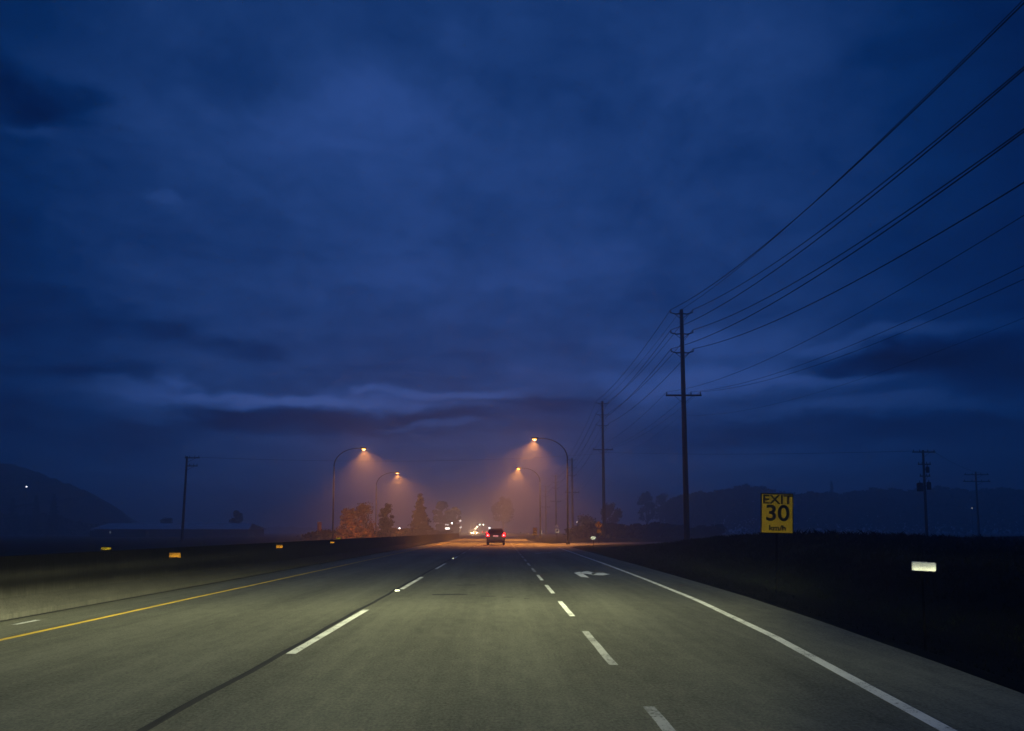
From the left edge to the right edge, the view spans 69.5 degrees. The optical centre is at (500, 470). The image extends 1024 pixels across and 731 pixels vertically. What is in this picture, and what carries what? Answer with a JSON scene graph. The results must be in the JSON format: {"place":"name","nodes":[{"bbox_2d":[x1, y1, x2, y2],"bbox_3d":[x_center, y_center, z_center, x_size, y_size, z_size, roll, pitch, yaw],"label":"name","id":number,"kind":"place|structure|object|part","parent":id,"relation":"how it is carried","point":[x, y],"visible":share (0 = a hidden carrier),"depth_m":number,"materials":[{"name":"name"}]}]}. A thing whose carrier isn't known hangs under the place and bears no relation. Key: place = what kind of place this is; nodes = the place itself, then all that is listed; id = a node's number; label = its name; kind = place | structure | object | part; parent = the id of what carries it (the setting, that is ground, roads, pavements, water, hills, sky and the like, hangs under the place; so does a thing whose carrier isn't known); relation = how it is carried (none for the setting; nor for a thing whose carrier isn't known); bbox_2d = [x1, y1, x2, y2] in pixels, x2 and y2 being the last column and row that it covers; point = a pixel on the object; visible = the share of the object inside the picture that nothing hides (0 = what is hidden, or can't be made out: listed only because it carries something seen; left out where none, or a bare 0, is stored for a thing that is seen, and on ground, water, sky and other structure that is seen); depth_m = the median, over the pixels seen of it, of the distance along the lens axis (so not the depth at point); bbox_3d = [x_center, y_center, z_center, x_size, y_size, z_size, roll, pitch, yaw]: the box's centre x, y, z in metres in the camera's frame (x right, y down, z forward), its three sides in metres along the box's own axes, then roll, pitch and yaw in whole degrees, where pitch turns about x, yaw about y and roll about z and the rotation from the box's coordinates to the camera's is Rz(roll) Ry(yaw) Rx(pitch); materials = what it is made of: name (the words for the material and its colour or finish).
{"place":"outdoors","nodes":[
{"label":"outdoors","id":0,"kind":"place"},
{"bbox_2d":[90,523,265,536],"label":"long barn","id":1,"kind":"structure","parent":0,"point":[174,530],"depth_m":174.42,"materials":[{"name":"metal"}]},
{"bbox_2d":[0,463,379,533],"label":"hill","id":2,"kind":"structure","parent":0,"point":[75,503],"depth_m":325.16,"materials":[{"name":"black"}]},
{"bbox_2d":[0,533,1023,730],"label":"road","id":3,"kind":"structure","parent":0,"point":[513,633],"depth_m":8.14,"materials":[{"name":"grey asphalt"}]},
{"bbox_2d":[485,528,506,544],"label":"sport utility car","id":4,"kind":"object","parent":3,"relation":"on","point":[495,535],"visible":0.98,"depth_m":73.23,"materials":[{"name":"black paint"}]},
{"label":"rear window","id":5,"kind":"part","parent":4,"relation":"part of","materials":[{"name":"black glass"}]},
{"bbox_2d":[0,532,1023,693],"bbox_3d":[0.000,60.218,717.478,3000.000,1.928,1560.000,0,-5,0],"label":"ground","id":6,"kind":"structure","parent":0,"point":[27,544],"depth_m":21.42,"materials":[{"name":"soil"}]},
{"bbox_2d":[43,494,59,535],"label":"misty tree","id":7,"kind":"object","parent":6,"relation":"on","point":[52,527],"visible":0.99,"depth_m":239.12,"materials":[{"name":"green plant"}]},
{"bbox_2d":[159,517,172,522],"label":"tree","id":8,"kind":"object","parent":6,"relation":"on","point":[167,520],"visible":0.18,"depth_m":223.78,"materials":[{"name":"green plant"}]},
{"bbox_2d":[180,455,199,541],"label":"utility pole","id":9,"kind":"object","parent":6,"relation":"on","point":[183,510],"visible":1,"depth_m":94.98,"materials":[{"name":"brown wood"}]},
{"bbox_2d":[229,510,242,522],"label":"tree","id":10,"kind":"object","parent":6,"relation":"on","point":[237,515],"visible":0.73,"depth_m":213.57,"materials":[{"name":"green plant"}]},
{"bbox_2d":[317,522,321,537],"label":"road sign","id":11,"kind":"object","parent":6,"relation":"on","point":[319,524],"visible":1,"depth_m":99.69,"materials":[{"name":"metal"}]},
{"bbox_2d":[334,508,362,538],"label":"autumn tree","id":12,"kind":"object","parent":6,"relation":"on","point":[346,520],"visible":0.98,"depth_m":101.18,"materials":[{"name":"orange plant"}]},
{"bbox_2d":[332,447,366,538],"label":"street lamp","id":13,"kind":"object","parent":6,"relation":"on","point":[363,448],"visible":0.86,"depth_m":90.08,"materials":[{"name":"metal"}]},
{"bbox_2d":[353,502,377,537],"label":"autumn tree","id":14,"kind":"object","parent":6,"relation":"on","point":[362,509],"visible":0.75,"depth_m":103.37,"materials":[{"name":"orange plant"}]},
{"bbox_2d":[296,527,453,540],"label":"roadside thicket","id":15,"kind":"object","parent":6,"relation":"on","point":[324,535],"visible":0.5,"depth_m":111.83,"materials":[{"name":"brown plant"}]},
{"bbox_2d":[377,503,394,536],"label":"brown tree","id":16,"kind":"object","parent":6,"relation":"on","point":[385,525],"visible":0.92,"depth_m":117.42,"materials":[{"name":"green plant"}]},
{"bbox_2d":[375,472,398,530],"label":"street lamp","id":17,"kind":"object","parent":6,"relation":"on","point":[376,495],"visible":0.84,"depth_m":128.03,"materials":[{"name":"metal"}]},
{"bbox_2d":[407,493,433,534],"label":"conifer tree","id":18,"kind":"object","parent":6,"relation":"on","point":[420,522],"visible":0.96,"depth_m":164.19,"materials":[{"name":"green plant"}]},
{"bbox_2d":[432,501,450,531],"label":"hazy tree","id":19,"kind":"object","parent":6,"relation":"on","point":[441,506],"visible":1,"depth_m":298.59,"materials":[{"name":"brown plant"}]},
{"bbox_2d":[435,524,461,534],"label":"roadside building","id":20,"kind":"structure","parent":6,"relation":"on","point":[455,528],"depth_m":298.98,"materials":[{"name":"brown"}]},
{"bbox_2d":[444,507,460,523],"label":"hazy tree","id":21,"kind":"object","parent":6,"relation":"on","point":[454,511],"visible":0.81,"depth_m":328.67,"materials":[{"name":"brown plant"}]},
{"bbox_2d":[491,496,513,531],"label":"hazy tree","id":22,"kind":"object","parent":6,"relation":"on","point":[505,510],"visible":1,"depth_m":437.98,"materials":[{"name":"brown plant"}]},
{"bbox_2d":[517,467,540,539],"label":"street lamp","id":23,"kind":"object","parent":6,"relation":"on","point":[540,501],"visible":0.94,"depth_m":118.93,"materials":[{"name":"metal"}]},
{"bbox_2d":[533,528,536,535],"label":"hazard marker","id":24,"kind":"object","parent":6,"relation":"on","point":[534,531],"visible":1,"depth_m":104.63,"materials":[{"name":"metal"}]},
{"bbox_2d":[531,437,569,543],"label":"street lamp","id":25,"kind":"object","parent":6,"relation":"on","point":[536,438],"visible":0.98,"depth_m":79.98,"materials":[{"name":"metal"}]},
{"bbox_2d":[550,475,560,534],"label":"power pole","id":26,"kind":"object","parent":6,"relation":"on","point":[555,501],"visible":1,"depth_m":247.70,"materials":[{"name":"brown wood"}]},
{"bbox_2d":[565,458,578,527],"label":"power pole","id":27,"kind":"object","parent":6,"relation":"on","point":[572,476],"visible":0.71,"depth_m":191.03,"materials":[{"name":"brown wood"}]},
{"bbox_2d":[573,514,596,526],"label":"hazy tree","id":28,"kind":"object","parent":6,"relation":"on","point":[583,519],"visible":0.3,"depth_m":188.71,"materials":[{"name":"green plant"}]},
{"bbox_2d":[595,521,601,542],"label":"warning sign","id":29,"kind":"object","parent":6,"relation":"on","point":[598,524],"visible":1,"depth_m":87.72,"materials":[{"name":"metal"}]},
{"bbox_2d":[593,401,612,538],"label":"power pole","id":30,"kind":"object","parent":6,"relation":"on","point":[602,416],"visible":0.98,"depth_m":133.29,"materials":[{"name":"brown wood"}]},
{"bbox_2d":[201,453,601,460],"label":"service wire","id":31,"kind":"object","parent":30,"relation":"attached to","point":[445,460],"visible":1,"depth_m":104.30,"materials":[{"name":"black metal"}]},
{"bbox_2d":[605,314,677,398],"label":"power line","id":32,"kind":"object","parent":30,"relation":"attached to","point":[651,348],"visible":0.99,"depth_m":90.00,"materials":[{"name":"black metal"}]},
{"bbox_2d":[606,451,898,453],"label":"service wire","id":33,"kind":"object","parent":30,"relation":"attached to","point":[792,453],"visible":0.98,"depth_m":99.75,"materials":[{"name":"black metal"}]},
{"bbox_2d":[600,502,622,523],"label":"hazy tree","id":34,"kind":"object","parent":6,"relation":"on","point":[617,513],"visible":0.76,"depth_m":228.22,"materials":[{"name":"green plant"}]},
{"bbox_2d":[555,542,667,546],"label":"exit ramp","id":35,"kind":"structure","parent":6,"relation":"on","point":[584,543],"depth_m":84.74,"materials":[{"name":"grey asphalt"}]},
{"bbox_2d":[563,522,726,538],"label":"roadside thicket","id":36,"kind":"object","parent":6,"relation":"on","point":[619,530],"visible":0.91,"depth_m":154.27,"materials":[{"name":"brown plant"}]},
{"bbox_2d":[637,491,654,523],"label":"hazy tree","id":37,"kind":"object","parent":6,"relation":"on","point":[647,498],"visible":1,"depth_m":308.78,"materials":[{"name":"green plant"}]},
{"bbox_2d":[651,493,667,522],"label":"hazy tree","id":38,"kind":"object","parent":6,"relation":"on","point":[661,499],"visible":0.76,"depth_m":318.59,"materials":[{"name":"green plant"}]},
{"bbox_2d":[666,309,701,539],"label":"power pole","id":39,"kind":"object","parent":6,"relation":"on","point":[683,394],"visible":0.98,"depth_m":74.48,"materials":[{"name":"brown wood"}]},
{"bbox_2d":[596,331,669,412],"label":"power line","id":40,"kind":"object","parent":39,"relation":"attached to","point":[641,368],"visible":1,"depth_m":89.46,"materials":[{"name":"black metal"}]},
{"bbox_2d":[597,350,669,422],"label":"power line","id":41,"kind":"object","parent":39,"relation":"attached to","point":[636,389],"visible":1,"depth_m":95.44,"materials":[{"name":"black metal"}]},
{"bbox_2d":[598,311,669,399],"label":"power line","id":42,"kind":"object","parent":39,"relation":"attached to","point":[639,353],"visible":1,"depth_m":91.06,"materials":[{"name":"black metal"}]},
{"bbox_2d":[609,310,691,400],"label":"power line","id":43,"kind":"object","parent":39,"relation":"attached to","point":[653,358],"visible":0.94,"depth_m":92.88,"materials":[{"name":"black metal"}]},
{"bbox_2d":[610,331,691,411],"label":"power line","id":44,"kind":"object","parent":39,"relation":"attached to","point":[654,373],"visible":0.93,"depth_m":93.78,"materials":[{"name":"black metal"}]},
{"bbox_2d":[610,350,691,422],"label":"power line","id":45,"kind":"object","parent":39,"relation":"attached to","point":[650,392],"visible":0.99,"depth_m":98.60,"materials":[{"name":"black metal"}]},
{"bbox_2d":[668,215,1023,391],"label":"power line","id":46,"kind":"object","parent":39,"relation":"attached to","point":[882,299],"visible":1,"depth_m":31.42,"materials":[{"name":"black metal"}]},
{"bbox_2d":[671,2,1023,309],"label":"power line","id":47,"kind":"object","parent":39,"relation":"attached to","point":[970,55],"visible":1,"depth_m":32.92,"materials":[{"name":"black metal"}]},
{"bbox_2d":[671,69,1023,329],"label":"power line","id":48,"kind":"object","parent":39,"relation":"attached to","point":[1013,78],"visible":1,"depth_m":32.62,"materials":[{"name":"black metal"}]},
{"bbox_2d":[671,131,1023,348],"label":"power line","id":49,"kind":"object","parent":39,"relation":"attached to","point":[880,233],"visible":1,"depth_m":32.67,"materials":[{"name":"black metal"}]},
{"bbox_2d":[684,0,1023,307],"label":"power line","id":50,"kind":"object","parent":39,"relation":"attached to","point":[895,125],"visible":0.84,"depth_m":33.15,"materials":[{"name":"black metal"}]},
{"bbox_2d":[686,318,1022,415],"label":"power line","id":51,"kind":"object","parent":39,"relation":"attached to","point":[873,374],"visible":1,"depth_m":35.42,"materials":[{"name":"black metal"}]},
{"bbox_2d":[692,66,1023,309],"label":"power line","id":52,"kind":"object","parent":39,"relation":"attached to","point":[889,177],"visible":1,"depth_m":36.26,"materials":[{"name":"black metal"}]},
{"bbox_2d":[693,266,1022,391],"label":"power line","id":53,"kind":"object","parent":39,"relation":"attached to","point":[888,329],"visible":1,"depth_m":35.62,"materials":[{"name":"black metal"}]},
{"bbox_2d":[693,128,1023,329],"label":"power line","id":54,"kind":"object","parent":39,"relation":"attached to","point":[889,222],"visible":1,"depth_m":36.29,"materials":[{"name":"black metal"}]},
{"bbox_2d":[693,182,1023,348],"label":"power line","id":55,"kind":"object","parent":39,"relation":"attached to","point":[890,261],"visible":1,"depth_m":36.14,"materials":[{"name":"black metal"}]},
{"bbox_2d":[703,279,1023,391],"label":"power line","id":56,"kind":"object","parent":39,"relation":"attached to","point":[892,336],"visible":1,"depth_m":37.10,"materials":[{"name":"black metal"}]},
{"bbox_2d":[761,493,792,592],"bbox_3d":[9.498,2.700,25.389,1.106,3.826,0.126,1,-5,3],"label":"exit speed sign","id":57,"kind":"object","parent":6,"relation":"on","point":[776,514],"visible":1,"depth_m":25.44,"materials":[{"name":"yellow metal"}]},
{"bbox_2d":[616,528,1023,617],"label":"undergrowth","id":58,"kind":"object","parent":6,"relation":"on","point":[894,539],"visible":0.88,"depth_m":26.84,"materials":[{"name":"black plant"}]},
{"bbox_2d":[663,483,1023,534],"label":"distant woods","id":59,"kind":"object","parent":6,"relation":"on","point":[883,504],"visible":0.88,"depth_m":315.54,"materials":[{"name":"green plant"}]},
{"bbox_2d":[911,561,935,650],"bbox_3d":[7.600,2.647,13.216,0.441,2.037,0.091,0,-5,0],"label":"delineator","id":60,"kind":"object","parent":6,"relation":"on","point":[923,566],"visible":0.99,"depth_m":13.25,"materials":[{"name":"white"}]},
{"bbox_2d":[912,449,935,535],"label":"utility pole","id":61,"kind":"object","parent":6,"relation":"on","point":[921,486],"visible":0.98,"depth_m":86.99,"materials":[{"name":"brown wood"}]},
{"bbox_2d":[963,472,989,535],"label":"utility pole","id":62,"kind":"object","parent":6,"relation":"on","point":[977,507],"visible":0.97,"depth_m":121.02,"materials":[{"name":"brown wood"}]},
{"bbox_2d":[0,0,1023,531],"label":"sky","id":63,"kind":"structure","parent":0,"point":[420,235],"materials":[{"name":"blue"}]},
{"label":"median","id":64,"kind":"structure","parent":0,"visible":0},
{"bbox_2d":[0,533,459,620],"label":"median barrier","id":65,"kind":"object","parent":64,"relation":"on","point":[32,584],"visible":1,"depth_m":16.70,"materials":[{"name":"concrete"}]}
]}

